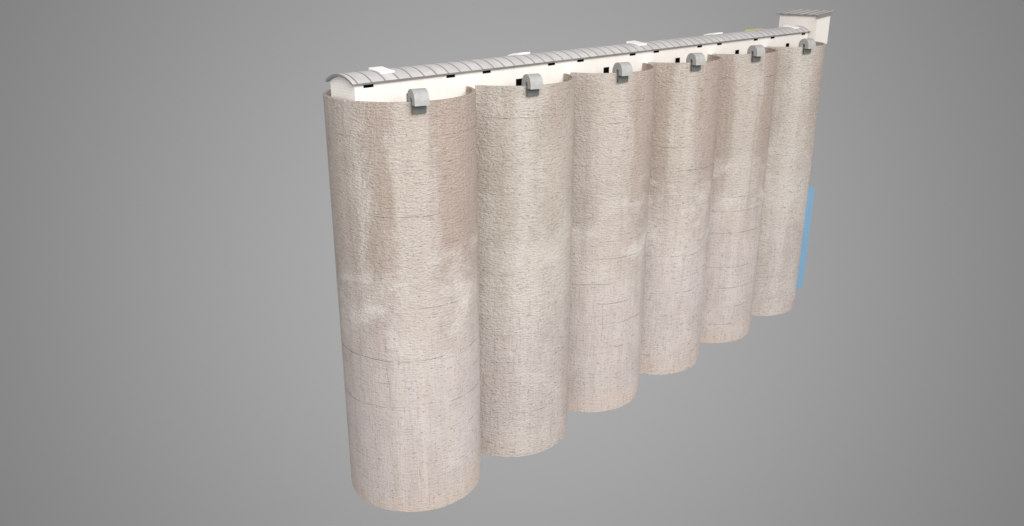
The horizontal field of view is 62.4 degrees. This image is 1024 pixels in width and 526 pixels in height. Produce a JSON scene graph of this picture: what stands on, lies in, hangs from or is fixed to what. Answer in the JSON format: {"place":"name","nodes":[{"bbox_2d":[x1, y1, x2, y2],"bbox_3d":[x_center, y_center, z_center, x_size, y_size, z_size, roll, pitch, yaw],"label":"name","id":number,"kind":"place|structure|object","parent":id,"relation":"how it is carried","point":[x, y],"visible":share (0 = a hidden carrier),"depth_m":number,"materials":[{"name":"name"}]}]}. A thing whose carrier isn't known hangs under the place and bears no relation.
{"place":"outdoors","nodes":[
{"label":"outdoors","id":0,"kind":"place"},
{"bbox_2d":[323,86,480,511],"bbox_3d":[-5.803,1.706,48.408,8.319,24.172,8.000,18,26,41],"label":"grain silo","id":1,"kind":"object","parent":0,"point":[403,184],"visible":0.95,"depth_m":45.05,"materials":[{"name":"concrete"}]},
{"bbox_2d":[325,25,809,101],"bbox_3d":[8.184,-13.824,57.887,2.336,2.621,47.640,18,26,41],"label":"conveyor gallery","id":2,"kind":"object","parent":1,"relation":"on","point":[444,80],"visible":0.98,"depth_m":50.00,"materials":[{"name":"white metal"}]},
{"bbox_2d":[363,84,373,87],"bbox_3d":[-7.106,-8.776,41.742,0.062,0.204,0.612,18,26,41],"label":"window","id":3,"kind":"structure","parent":2,"relation":"in","point":[369,85],"depth_m":41.73,"materials":[{"name":"black glass"}]},
{"bbox_2d":[516,78,521,85],"bbox_3d":[0.410,-10.104,49.359,0.062,1.316,0.560,18,26,41],"label":"door","id":4,"kind":"structure","parent":2,"relation":"in","point":[518,81],"depth_m":49.18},
{"bbox_2d":[603,67,608,72],"bbox_3d":[6.079,-12.027,54.777,0.062,1.316,0.560,18,26,41],"label":"door","id":5,"kind":"structure","parent":2,"relation":"in","point":[606,69],"depth_m":54.60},
{"bbox_2d":[0,0,1023,525],"bbox_3d":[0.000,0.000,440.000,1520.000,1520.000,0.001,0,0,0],"label":"backdrop","id":6,"kind":"structure","parent":0,"point":[170,342],"depth_m":440.00,"materials":[{"name":"grey"}]},
{"bbox_2d":[475,73,574,456],"bbox_3d":[-0.135,-0.217,53.826,8.319,24.172,8.000,18,26,41],"label":"grain silo","id":7,"kind":"object","parent":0,"point":[525,140],"visible":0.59,"depth_m":50.32,"materials":[{"name":"concrete"}]},
{"bbox_2d":[567,62,655,411],"bbox_3d":[5.534,-2.140,59.243,8.319,24.172,8.000,18,26,41],"label":"grain silo","id":8,"kind":"object","parent":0,"point":[613,120],"visible":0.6,"depth_m":55.72,"materials":[{"name":"concrete"}]},
{"bbox_2d":[639,53,722,374],"bbox_3d":[11.203,-4.063,64.661,8.319,24.172,8.000,18,26,41],"label":"grain silo","id":9,"kind":"object","parent":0,"point":[686,108],"visible":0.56,"depth_m":61.12,"materials":[{"name":"concrete"}]},
{"bbox_2d":[700,45,777,342],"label":"grain silo","id":10,"kind":"object","parent":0,"point":[747,88],"visible":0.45,"depth_m":66.53,"materials":[{"name":"concrete"}]},
{"bbox_2d":[751,38,825,315],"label":"grain silo","id":11,"kind":"object","parent":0,"point":[799,71],"visible":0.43,"depth_m":71.94,"materials":[{"name":"concrete"}]},
{"bbox_2d":[796,186,814,289],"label":"blue casing","id":12,"kind":"object","parent":11,"relation":"attached to","point":[806,231],"visible":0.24,"depth_m":78.61,"materials":[{"name":"blue metal"}]},
{"bbox_2d":[776,9,834,43],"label":"elevator tower","id":13,"kind":"structure","parent":0,"point":[816,23],"depth_m":73.37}
]}

